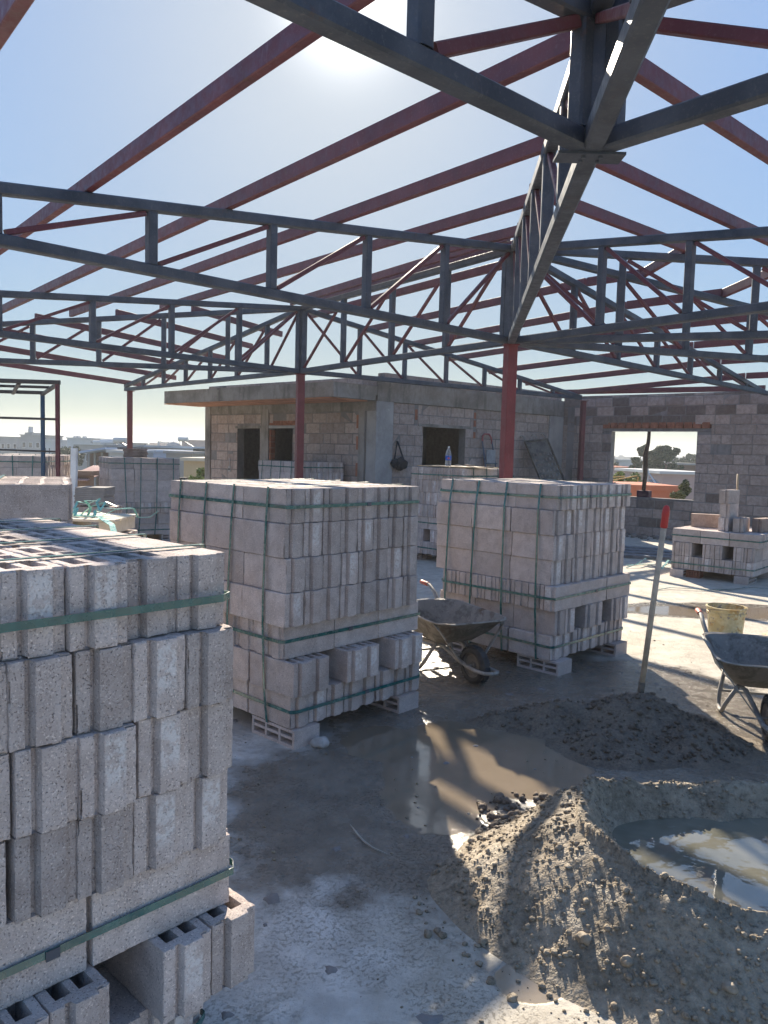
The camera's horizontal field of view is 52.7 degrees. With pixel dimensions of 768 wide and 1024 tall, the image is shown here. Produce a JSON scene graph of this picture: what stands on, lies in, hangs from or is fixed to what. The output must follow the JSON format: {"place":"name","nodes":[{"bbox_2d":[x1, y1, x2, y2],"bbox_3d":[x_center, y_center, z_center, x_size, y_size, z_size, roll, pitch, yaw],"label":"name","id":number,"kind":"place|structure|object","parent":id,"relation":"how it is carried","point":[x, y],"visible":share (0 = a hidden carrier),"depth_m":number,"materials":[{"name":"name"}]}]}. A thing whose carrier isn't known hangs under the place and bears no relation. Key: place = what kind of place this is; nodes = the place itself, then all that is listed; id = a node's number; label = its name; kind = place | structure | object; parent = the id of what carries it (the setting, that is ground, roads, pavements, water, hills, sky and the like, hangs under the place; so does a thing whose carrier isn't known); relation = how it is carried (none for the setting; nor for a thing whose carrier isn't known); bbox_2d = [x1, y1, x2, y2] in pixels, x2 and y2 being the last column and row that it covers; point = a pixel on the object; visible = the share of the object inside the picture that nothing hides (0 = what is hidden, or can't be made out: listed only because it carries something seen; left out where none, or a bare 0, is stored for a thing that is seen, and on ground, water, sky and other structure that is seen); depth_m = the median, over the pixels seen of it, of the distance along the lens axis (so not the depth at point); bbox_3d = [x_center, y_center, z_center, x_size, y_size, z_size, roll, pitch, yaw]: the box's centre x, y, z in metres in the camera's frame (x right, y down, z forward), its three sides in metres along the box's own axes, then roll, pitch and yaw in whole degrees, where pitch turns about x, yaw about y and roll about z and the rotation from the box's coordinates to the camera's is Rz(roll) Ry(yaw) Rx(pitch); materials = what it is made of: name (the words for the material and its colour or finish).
{"place":"outdoors","nodes":[
{"label":"outdoors","id":0,"kind":"place"},
{"bbox_2d":[0,436,20,453],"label":"town building","id":1,"kind":"structure","parent":0,"point":[6,442],"depth_m":129.63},
{"bbox_2d":[19,427,63,453],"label":"town building","id":2,"kind":"structure","parent":0,"point":[30,439],"depth_m":119.67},
{"bbox_2d":[45,439,66,453],"bbox_3d":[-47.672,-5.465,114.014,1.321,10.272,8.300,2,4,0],"label":"town building","id":3,"kind":"structure","parent":0,"point":[49,444],"depth_m":109.83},
{"bbox_2d":[66,436,102,448],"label":"town building","id":4,"kind":"structure","parent":0,"point":[76,439],"depth_m":107.66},
{"bbox_2d":[77,465,98,505],"bbox_3d":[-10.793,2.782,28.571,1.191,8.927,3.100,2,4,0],"label":"town building","id":5,"kind":"structure","parent":0,"point":[87,476],"depth_m":27.03,"materials":[{"name":"concrete"}]},
{"bbox_2d":[79,447,116,485],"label":"town building","id":6,"kind":"structure","parent":0,"point":[93,455],"depth_m":49.59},
{"bbox_2d":[72,443,126,469],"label":"town building","id":7,"kind":"structure","parent":0,"point":[87,446],"depth_m":87.77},
{"bbox_2d":[142,445,200,449],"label":"town building","id":8,"kind":"structure","parent":0,"point":[150,447],"depth_m":63.82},
{"bbox_2d":[180,457,204,476],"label":"town building","id":9,"kind":"structure","parent":0,"point":[192,465],"depth_m":37.96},
{"bbox_2d":[0,0,767,456],"label":"sky","id":10,"kind":"structure","parent":0,"point":[81,80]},
{"bbox_2d":[138,534,767,1023],"bbox_3d":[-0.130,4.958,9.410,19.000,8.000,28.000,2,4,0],"label":"roof slab","id":11,"kind":"structure","parent":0,"point":[318,884],"depth_m":3.67,"materials":[{"name":"concrete"}]},
{"bbox_2d":[0,454,55,476],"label":"block stack","id":12,"kind":"object","parent":11,"relation":"on","point":[20,465],"visible":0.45,"depth_m":12.71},
{"bbox_2d":[0,378,60,476],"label":"shed frame","id":13,"kind":"object","parent":11,"relation":"on","point":[56,384],"visible":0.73,"depth_m":9.36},
{"bbox_2d":[0,475,72,523],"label":"block stack","id":14,"kind":"object","parent":11,"relation":"on","point":[45,497],"visible":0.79,"depth_m":4.09,"materials":[{"name":"grey concrete"}]},
{"bbox_2d":[6,453,70,477],"bbox_3d":[-6.626,-0.377,14.830,1.310,1.460,1.233,1,5,-11],"label":"block stack","id":15,"kind":"object","parent":11,"relation":"on","point":[65,460],"visible":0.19,"depth_m":14.49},
{"bbox_2d":[70,448,77,507],"bbox_3d":[-3.618,0.069,9.040,0.095,1.621,0.065,2,4,0],"label":"white post","id":16,"kind":"object","parent":11,"relation":"on","point":[74,468],"visible":0.35,"depth_m":8.97,"materials":[{"name":"plastic"}]},
{"bbox_2d":[74,486,122,527],"bbox_3d":[-3.333,0.293,9.095,0.430,1.180,0.437,2,4,0],"label":"slab stack","id":17,"kind":"object","parent":11,"relation":"on","point":[94,493],"visible":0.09,"depth_m":8.87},
{"bbox_2d":[72,512,138,535],"bbox_3d":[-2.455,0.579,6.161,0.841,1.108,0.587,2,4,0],"label":"wooden pallet","id":18,"kind":"object","parent":11,"relation":"on","point":[124,523],"visible":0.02,"depth_m":6.11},
{"bbox_2d":[73,498,157,531],"bbox_3d":[-1.862,0.202,5.712,0.643,0.562,1.514,-2,6,-41],"label":"strap tangle","id":19,"kind":"object","parent":18,"relation":"on","point":[112,526],"visible":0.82,"depth_m":5.98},
{"bbox_2d":[0,518,254,1023],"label":"block stack","id":20,"kind":"object","parent":11,"relation":"on","point":[121,902],"visible":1,"depth_m":1.83,"materials":[{"name":"grey concrete"}]},
{"bbox_2d":[127,391,134,448],"bbox_3d":[-5.947,-1.353,18.152,0.220,2.928,0.220,2,4,0],"label":"roof post","id":21,"kind":"object","parent":11,"relation":"on","point":[130,419],"visible":0.43,"depth_m":18.04,"materials":[{"name":"red metal"}]},
{"bbox_2d":[98,456,179,539],"bbox_3d":[-4.444,-0.264,14.101,1.310,1.460,1.231,-1,5,-30],"label":"block stack","id":22,"kind":"object","parent":11,"relation":"on","point":[142,486],"visible":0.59,"depth_m":13.63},
{"bbox_2d":[123,448,147,457],"bbox_3d":[-4.391,-1.043,13.711,0.423,0.152,0.320,0,5,-19],"label":"tile bundle","id":23,"kind":"object","parent":22,"relation":"on","point":[129,452],"visible":1,"depth_m":13.59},
{"bbox_2d":[169,478,422,749],"bbox_3d":[-0.568,0.532,5.120,1.337,1.460,1.245,6,6,43],"label":"block stack","id":24,"kind":"object","parent":11,"relation":"on","point":[321,612],"visible":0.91,"depth_m":4.58,"materials":[{"name":"grey concrete"}]},
{"bbox_2d":[294,373,305,478],"bbox_3d":[-1.429,-0.840,13.047,0.220,2.928,0.220,2,4,0],"label":"roof post","id":25,"kind":"object","parent":11,"relation":"on","point":[299,425],"visible":0.57,"depth_m":12.95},
{"bbox_2d":[0,290,300,373],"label":"roof truss","id":26,"kind":"object","parent":25,"relation":"on","point":[93,342],"visible":1,"depth_m":10.89,"materials":[{"name":"grey metal"}]},
{"bbox_2d":[0,309,295,373],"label":"roof truss","id":27,"kind":"object","parent":26,"relation":"attached to","point":[98,362],"visible":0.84,"depth_m":12.61,"materials":[{"name":"grey metal"}]},
{"bbox_2d":[0,0,374,254],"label":"roof purlin","id":28,"kind":"object","parent":26,"relation":"on","point":[292,39],"visible":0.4,"depth_m":4.06,"materials":[{"name":"red metal"}]},
{"bbox_2d":[124,312,295,390],"bbox_3d":[-3.718,-3.117,15.529,0.084,1.106,7.036,-2,6,-41],"label":"roof truss","id":29,"kind":"object","parent":25,"relation":"on","point":[264,326],"visible":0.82,"depth_m":14.87,"materials":[{"name":"grey metal"}]},
{"bbox_2d":[0,363,140,385],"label":"roof purlin","id":30,"kind":"object","parent":29,"relation":"on","point":[65,373],"visible":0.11,"depth_m":16.71,"materials":[{"name":"red metal"}]},
{"bbox_2d":[0,345,175,379],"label":"roof purlin","id":31,"kind":"object","parent":29,"relation":"on","point":[46,356],"visible":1,"depth_m":15.33,"materials":[{"name":"red metal"}]},
{"bbox_2d":[7,329,198,370],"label":"roof purlin","id":32,"kind":"object","parent":29,"relation":"on","point":[144,358],"visible":0.23,"depth_m":15.55,"materials":[{"name":"red metal"}]},
{"bbox_2d":[34,313,224,358],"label":"roof purlin","id":33,"kind":"object","parent":29,"relation":"on","point":[121,335],"visible":0.61,"depth_m":14.13,"materials":[{"name":"red metal"}]},
{"bbox_2d":[115,309,252,348],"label":"roof purlin","id":34,"kind":"object","parent":29,"relation":"on","point":[192,331],"visible":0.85,"depth_m":13.97,"materials":[{"name":"red metal"}]},
{"bbox_2d":[191,306,282,336],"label":"roof purlin","id":35,"kind":"object","parent":29,"relation":"on","point":[248,324],"visible":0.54,"depth_m":13.59,"materials":[{"name":"red metal"}]},
{"bbox_2d":[305,309,581,399],"bbox_3d":[1.498,-2.939,14.994,7.087,1.105,0.084,-2,5,-36],"label":"roof truss","id":36,"kind":"object","parent":29,"relation":"attached to","point":[403,379],"visible":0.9,"depth_m":14.42,"materials":[{"name":"grey metal"}]},
{"bbox_2d":[310,261,501,317],"bbox_3d":[0.280,-3.234,11.370,0.055,0.113,5.442,-2,5,-35],"label":"roof purlin","id":37,"kind":"object","parent":36,"relation":"on","point":[457,276],"visible":0.35,"depth_m":10.81,"materials":[{"name":"red metal"}]},
{"bbox_2d":[366,278,586,332],"bbox_3d":[1.071,-3.124,12.063,0.055,0.129,5.280,-2,5,-35],"label":"roof purlin","id":38,"kind":"object","parent":36,"relation":"on","point":[546,290],"visible":0.5,"depth_m":11.53,"materials":[{"name":"red metal"}]},
{"bbox_2d":[525,359,720,385],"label":"roof purlin","id":39,"kind":"object","parent":36,"relation":"on","point":[674,366],"visible":0.65,"depth_m":14.95,"materials":[{"name":"red metal"}]},
{"bbox_2d":[300,251,506,373],"bbox_3d":[0.025,-2.662,10.890,0.084,1.110,4.863,-2,5,-35],"label":"roof truss","id":40,"kind":"object","parent":25,"relation":"on","point":[446,348],"visible":0.72,"depth_m":10.54,"materials":[{"name":"grey metal"}]},
{"bbox_2d":[258,460,343,481],"bbox_3d":[-1.570,-0.235,14.710,1.236,1.460,1.310,-3,6,-45],"label":"block stack","id":41,"kind":"object","parent":11,"relation":"on","point":[315,470],"visible":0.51,"depth_m":14.28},
{"bbox_2d":[309,736,328,747],"bbox_3d":[-0.360,1.304,4.388,0.090,0.078,0.096,5,6,40],"label":"stone","id":42,"kind":"object","parent":11,"relation":"on","point":[320,742],"visible":0.99,"depth_m":4.36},
{"bbox_2d":[164,373,564,485],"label":"unfinished house","id":43,"kind":"structure","parent":11,"relation":"on","point":[357,428],"depth_m":15.73,"materials":[{"name":"concrete"}]},
{"bbox_2d":[390,441,407,470],"bbox_3d":[0.287,-1.057,14.575,0.412,0.566,0.155,-2,6,-41],"label":"shoulder bag","id":44,"kind":"object","parent":43,"relation":"hanging from","point":[400,463],"visible":1,"depth_m":14.54,"materials":[{"name":"black fabric"}]},
{"bbox_2d":[414,580,505,684],"bbox_3d":[0.432,0.938,6.101,0.638,0.554,1.520,-1,5,-27],"label":"wheelbarrow","id":45,"kind":"object","parent":11,"relation":"on","point":[448,622],"visible":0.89,"depth_m":5.80,"materials":[{"name":"metal"}]},
{"bbox_2d":[411,466,513,559],"bbox_3d":[1.224,0.026,12.279,1.310,1.460,1.241,-3,6,-45],"label":"block stack","id":46,"kind":"object","parent":11,"relation":"on","point":[427,480],"visible":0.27,"depth_m":11.97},
{"bbox_2d":[229,640,725,1022],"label":"grit","id":47,"kind":"object","parent":11,"relation":"on","point":[426,911],"visible":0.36,"depth_m":3.78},
{"bbox_2d":[221,661,738,1023],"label":"mortar splats","id":48,"kind":"object","parent":11,"relation":"on","point":[273,898],"visible":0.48,"depth_m":2.50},
{"bbox_2d":[482,433,496,466],"bbox_3d":[2.300,-0.578,16.211,0.462,2.120,0.412,6,6,43],"label":"folding ladder","id":49,"kind":"object","parent":11,"relation":"on","point":[490,456],"visible":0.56,"depth_m":16.20,"materials":[{"name":"metal"}]},
{"bbox_2d":[499,344,519,477],"bbox_3d":[1.412,-0.451,8.989,0.220,2.928,0.220,2,4,0],"label":"roof post","id":50,"kind":"object","parent":11,"relation":"on","point":[508,403],"visible":0.57,"depth_m":8.89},
{"bbox_2d":[0,181,511,343],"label":"roof truss","id":51,"kind":"object","parent":50,"relation":"on","point":[150,211],"visible":0.96,"depth_m":6.34,"materials":[{"name":"grey metal"}]},
{"bbox_2d":[0,0,34,49],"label":"roof purlin","id":52,"kind":"object","parent":51,"relation":"on","point":[12,13],"depth_m":2.95,"materials":[{"name":"red metal"}]},
{"bbox_2d":[2,31,570,313],"bbox_3d":[-2.752,-2.638,7.985,0.055,0.105,11.491,-2,6,-40],"label":"roof purlin","id":53,"kind":"object","parent":51,"relation":"on","point":[555,49],"visible":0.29,"depth_m":4.88,"materials":[{"name":"red metal"}]},
{"bbox_2d":[69,136,544,316],"bbox_3d":[-1.976,-2.832,8.844,0.055,0.105,9.583,-2,6,-40],"label":"roof purlin","id":54,"kind":"object","parent":51,"relation":"on","point":[517,153],"visible":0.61,"depth_m":6.46,"materials":[{"name":"red metal"}]},
{"bbox_2d":[159,193,526,310],"bbox_3d":[-1.180,-3.031,9.726,0.055,0.105,7.626,-2,6,-40],"label":"roof purlin","id":55,"kind":"object","parent":51,"relation":"on","point":[484,212],"visible":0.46,"depth_m":8.07,"materials":[{"name":"red metal"}]},
{"bbox_2d":[290,238,510,304],"bbox_3d":[-0.068,-3.274,10.755,0.055,0.105,5.119,-2,5,-35],"label":"roof purlin","id":56,"kind":"object","parent":51,"relation":"on","point":[385,273],"visible":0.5,"depth_m":10.52,"materials":[{"name":"red metal"}]},
{"bbox_2d":[508,0,670,343],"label":"roof truss","id":57,"kind":"object","parent":50,"relation":"on","point":[542,227],"visible":0.92,"depth_m":3.50,"materials":[{"name":"grey metal"}]},
{"bbox_2d":[245,0,594,150],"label":"roof truss","id":58,"kind":"object","parent":57,"relation":"attached to","point":[418,52],"visible":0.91,"depth_m":2.71,"materials":[{"name":"grey metal"}]},
{"bbox_2d":[450,225,516,252],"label":"roof purlin","id":59,"kind":"object","parent":57,"relation":"on","point":[501,234],"visible":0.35,"depth_m":8.41,"materials":[{"name":"red metal"}]},
{"bbox_2d":[602,0,767,151],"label":"roof truss","id":60,"kind":"object","parent":57,"relation":"attached to","point":[739,97],"visible":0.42,"depth_m":2.89,"materials":[{"name":"grey metal"}]},
{"bbox_2d":[515,226,767,343],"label":"roof truss","id":61,"kind":"object","parent":50,"relation":"on","point":[692,241],"visible":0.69,"depth_m":7.29,"materials":[{"name":"grey metal"}]},
{"bbox_2d":[595,161,767,245],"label":"roof purlin","id":62,"kind":"object","parent":61,"relation":"on","point":[635,176],"visible":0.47,"depth_m":6.14,"materials":[{"name":"red metal"}]},
{"bbox_2d":[634,58,767,164],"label":"roof purlin","id":63,"kind":"object","parent":61,"relation":"on","point":[660,82],"depth_m":4.23,"materials":[{"name":"red metal"}]},
{"bbox_2d":[518,265,767,395],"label":"roof truss","id":64,"kind":"object","parent":50,"relation":"on","point":[578,288],"visible":0.59,"depth_m":10.82,"materials":[{"name":"grey metal"}]},
{"bbox_2d":[411,302,625,346],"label":"roof purlin","id":65,"kind":"object","parent":64,"relation":"on","point":[527,323],"visible":0.46,"depth_m":12.10,"materials":[{"name":"red metal"}]},
{"bbox_2d":[449,326,660,361],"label":"roof purlin","id":66,"kind":"object","parent":64,"relation":"on","point":[490,352],"visible":0.23,"depth_m":14.38,"materials":[{"name":"red metal"}]},
{"bbox_2d":[489,342,693,373],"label":"roof purlin","id":67,"kind":"object","parent":64,"relation":"on","point":[567,361],"visible":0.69,"depth_m":14.44,"materials":[{"name":"red metal"}]},
{"bbox_2d":[555,385,765,393],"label":"roof purlin","id":68,"kind":"object","parent":64,"relation":"on","point":[685,389],"visible":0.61,"depth_m":15.69,"materials":[{"name":"red metal"}]},
{"bbox_2d":[577,373,745,393],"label":"roof purlin","id":69,"kind":"object","parent":64,"relation":"on","point":[639,386],"visible":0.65,"depth_m":15.58,"materials":[{"name":"red metal"}]},
{"bbox_2d":[519,249,767,344],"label":"roof truss","id":70,"kind":"object","parent":50,"relation":"on","point":[756,265],"visible":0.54,"depth_m":8.26,"materials":[{"name":"grey metal"}]},
{"bbox_2d":[529,183,685,252],"bbox_3d":[2.219,-2.737,7.325,2.587,0.105,0.055,-2,6,-40],"label":"roof purlin","id":71,"kind":"object","parent":70,"relation":"on","point":[596,213],"visible":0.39,"depth_m":7.27,"materials":[{"name":"red metal"}]},
{"bbox_2d":[519,256,767,362],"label":"roof truss","id":72,"kind":"object","parent":50,"relation":"on","point":[682,350],"visible":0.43,"depth_m":9.36,"materials":[{"name":"grey metal"}]},
{"bbox_2d":[320,240,512,298],"bbox_3d":[0.161,-3.280,10.915,0.055,0.105,5.119,-2,5,-35],"label":"roof purlin","id":73,"kind":"object","parent":72,"relation":"on","point":[418,270],"visible":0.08,"depth_m":10.47,"materials":[{"name":"red metal"}]},
{"bbox_2d":[587,269,640,285],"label":"roof purlin","id":74,"kind":"object","parent":72,"relation":"on","point":[591,281],"visible":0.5,"depth_m":9.74,"materials":[{"name":"red metal"}]},
{"bbox_2d":[641,249,684,276],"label":"roof purlin","id":75,"kind":"object","parent":72,"relation":"on","point":[654,266],"visible":0.35,"depth_m":8.82,"materials":[{"name":"red metal"}]},
{"bbox_2d":[626,288,721,308],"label":"roof purlin","id":76,"kind":"object","parent":72,"relation":"on","point":[654,301],"visible":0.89,"depth_m":10.22,"materials":[{"name":"red metal"}]},
{"bbox_2d":[665,314,767,329],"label":"roof purlin","id":77,"kind":"object","parent":72,"relation":"on","point":[738,319],"visible":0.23,"depth_m":10.82,"materials":[{"name":"red metal"}]},
{"bbox_2d":[694,339,767,348],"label":"roof purlin","id":78,"kind":"object","parent":72,"relation":"on","point":[708,344],"visible":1,"depth_m":11.86,"materials":[{"name":"red metal"}]},
{"bbox_2d":[721,271,767,296],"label":"roof purlin","id":79,"kind":"object","parent":72,"relation":"on","point":[741,285],"visible":0.71,"depth_m":9.13,"materials":[{"name":"red metal"}]},
{"bbox_2d":[476,792,547,829],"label":"wet clods","id":80,"kind":"object","parent":11,"relation":"on","point":[500,798],"visible":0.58,"depth_m":3.67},
{"bbox_2d":[430,478,631,675],"bbox_3d":[1.278,0.458,6.710,1.229,1.460,1.310,-3,6,-45],"label":"block stack","id":81,"kind":"object","parent":11,"relation":"on","point":[537,564],"visible":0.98,"depth_m":6.23,"materials":[{"name":"grey concrete"}]},
{"bbox_2d":[520,433,565,480],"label":"scaffold deck","id":82,"kind":"structure","parent":11,"relation":"on","point":[535,446],"depth_m":16.89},
{"bbox_2d":[413,819,740,1023],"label":"mortar clods","id":83,"kind":"object","parent":11,"relation":"on","point":[512,997],"visible":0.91,"depth_m":2.57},
{"bbox_2d":[577,400,586,480],"bbox_3d":[4.388,-1.013,17.325,0.220,2.918,0.220,2,4,0],"label":"roof post","id":84,"kind":"object","parent":11,"relation":"on","point":[581,440],"visible":0.57,"depth_m":17.24,"materials":[{"name":"red metal"}]},
{"bbox_2d":[427,777,767,1023],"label":"mortar heap","id":85,"kind":"object","parent":11,"relation":"on","point":[593,997],"visible":0.83,"depth_m":2.61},
{"bbox_2d":[446,775,767,1023],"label":"mortar crumbs","id":86,"kind":"object","parent":85,"relation":"on","point":[684,981],"visible":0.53,"depth_m":2.69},
{"bbox_2d":[612,817,767,911],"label":"water","id":87,"kind":"structure","parent":85,"relation":"in","point":[726,862],"depth_m":3.09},
{"bbox_2d":[465,693,763,770],"bbox_3d":[1.419,1.245,4.655,1.677,0.223,1.252,0,5,-20],"label":"mortar heap","id":88,"kind":"object","parent":11,"relation":"on","point":[492,721],"visible":0.85,"depth_m":4.54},
{"bbox_2d":[476,692,753,763],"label":"wet crumbs","id":89,"kind":"object","parent":88,"relation":"on","point":[664,729],"visible":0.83,"depth_m":4.53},
{"bbox_2d":[637,505,669,692],"bbox_3d":[1.668,0.603,4.819,0.046,1.304,0.152,-2,6,-42],"label":"shovel","id":90,"kind":"object","parent":88,"relation":"in","point":[665,514],"visible":0.89,"depth_m":4.79,"materials":[{"name":"brown wood"}]},
{"bbox_2d":[624,553,671,559],"bbox_3d":[4.532,0.758,13.013,1.346,0.050,0.200,3,5,15],"label":"timber board","id":91,"kind":"object","parent":11,"relation":"on","point":[639,556],"visible":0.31,"depth_m":12.98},
{"bbox_2d":[561,390,767,536],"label":"block wall","id":92,"kind":"structure","parent":11,"relation":"on","point":[730,429],"depth_m":16.11,"materials":[{"name":"concrete"}]},
{"bbox_2d":[636,432,651,496],"bbox_3d":[5.689,-1.036,16.874,0.270,1.421,0.160,5,6,42],"label":"timber prop","id":93,"kind":"object","parent":92,"relation":"on","point":[643,492],"visible":1,"depth_m":16.84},
{"bbox_2d":[670,526,767,584],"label":"block stack","id":94,"kind":"object","parent":11,"relation":"on","point":[742,557],"visible":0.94,"depth_m":10.83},
{"bbox_2d":[691,513,719,527],"bbox_3d":[4.771,0.126,11.502,0.414,0.191,0.138,3,5,21],"label":"concrete block","id":95,"kind":"object","parent":94,"relation":"on","point":[703,520],"depth_m":11.45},
{"bbox_2d":[718,517,736,530],"bbox_3d":[4.888,0.165,11.029,0.138,0.191,0.414,6,6,43],"label":"concrete block","id":96,"kind":"object","parent":94,"relation":"on","point":[725,524],"depth_m":10.89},
{"bbox_2d":[719,503,738,517],"bbox_3d":[4.907,-0.027,11.030,0.138,0.191,0.414,5,6,41],"label":"concrete block","id":97,"kind":"object","parent":96,"relation":"on","point":[728,510],"depth_m":10.89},
{"bbox_2d":[719,489,739,503],"bbox_3d":[4.901,-0.218,11.010,0.414,0.191,0.138,-3,6,-45],"label":"concrete block","id":98,"kind":"object","parent":97,"relation":"on","point":[730,496],"depth_m":10.89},
{"bbox_2d":[732,517,749,532],"bbox_3d":[5.024,0.178,10.912,0.138,0.191,0.414,5,6,37],"label":"concrete block","id":99,"kind":"object","parent":94,"relation":"on","point":[741,524],"depth_m":10.77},
{"bbox_2d":[752,517,767,532],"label":"concrete block","id":100,"kind":"object","parent":94,"relation":"on","point":[760,525],"depth_m":10.84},
{"bbox_2d":[706,602,747,633],"bbox_3d":[3.244,1.040,7.365,0.368,0.294,0.368,2,4,0],"label":"bucket","id":101,"kind":"object","parent":11,"relation":"on","point":[726,617],"visible":0.79,"depth_m":7.24,"materials":[{"name":"plastic"}]},
{"bbox_2d":[695,608,767,742],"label":"wheelbarrow","id":102,"kind":"object","parent":11,"relation":"on","point":[741,661],"visible":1,"depth_m":5.27,"materials":[{"name":"metal"}]},
{"bbox_2d":[614,468,694,499],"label":"town building","id":103,"kind":"structure","parent":0,"point":[670,477],"depth_m":41.98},
{"label":"ground","id":104,"kind":"structure","parent":0,"visible":0},
{"bbox_2d":[163,451,204,476],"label":"town building","id":105,"kind":"structure","parent":104,"relation":"on","point":[175,454],"depth_m":47.91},
{"bbox_2d":[613,481,679,498],"bbox_3d":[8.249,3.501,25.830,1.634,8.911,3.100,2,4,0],"label":"town building","id":106,"kind":"structure","parent":104,"relation":"on","point":[658,490],"depth_m":24.01,"materials":[{"name":"tile"}]},
{"bbox_2d":[648,445,683,469],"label":"tree","id":107,"kind":"object","parent":104,"relation":"on","point":[667,453],"visible":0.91,"depth_m":59.35,"materials":[{"name":"green plant"}]},
{"bbox_2d":[669,481,693,499],"bbox_3d":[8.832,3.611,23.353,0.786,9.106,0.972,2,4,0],"label":"tree","id":108,"kind":"object","parent":104,"relation":"on","point":[680,493],"visible":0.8,"depth_m":22.90,"materials":[{"name":"green plant"}]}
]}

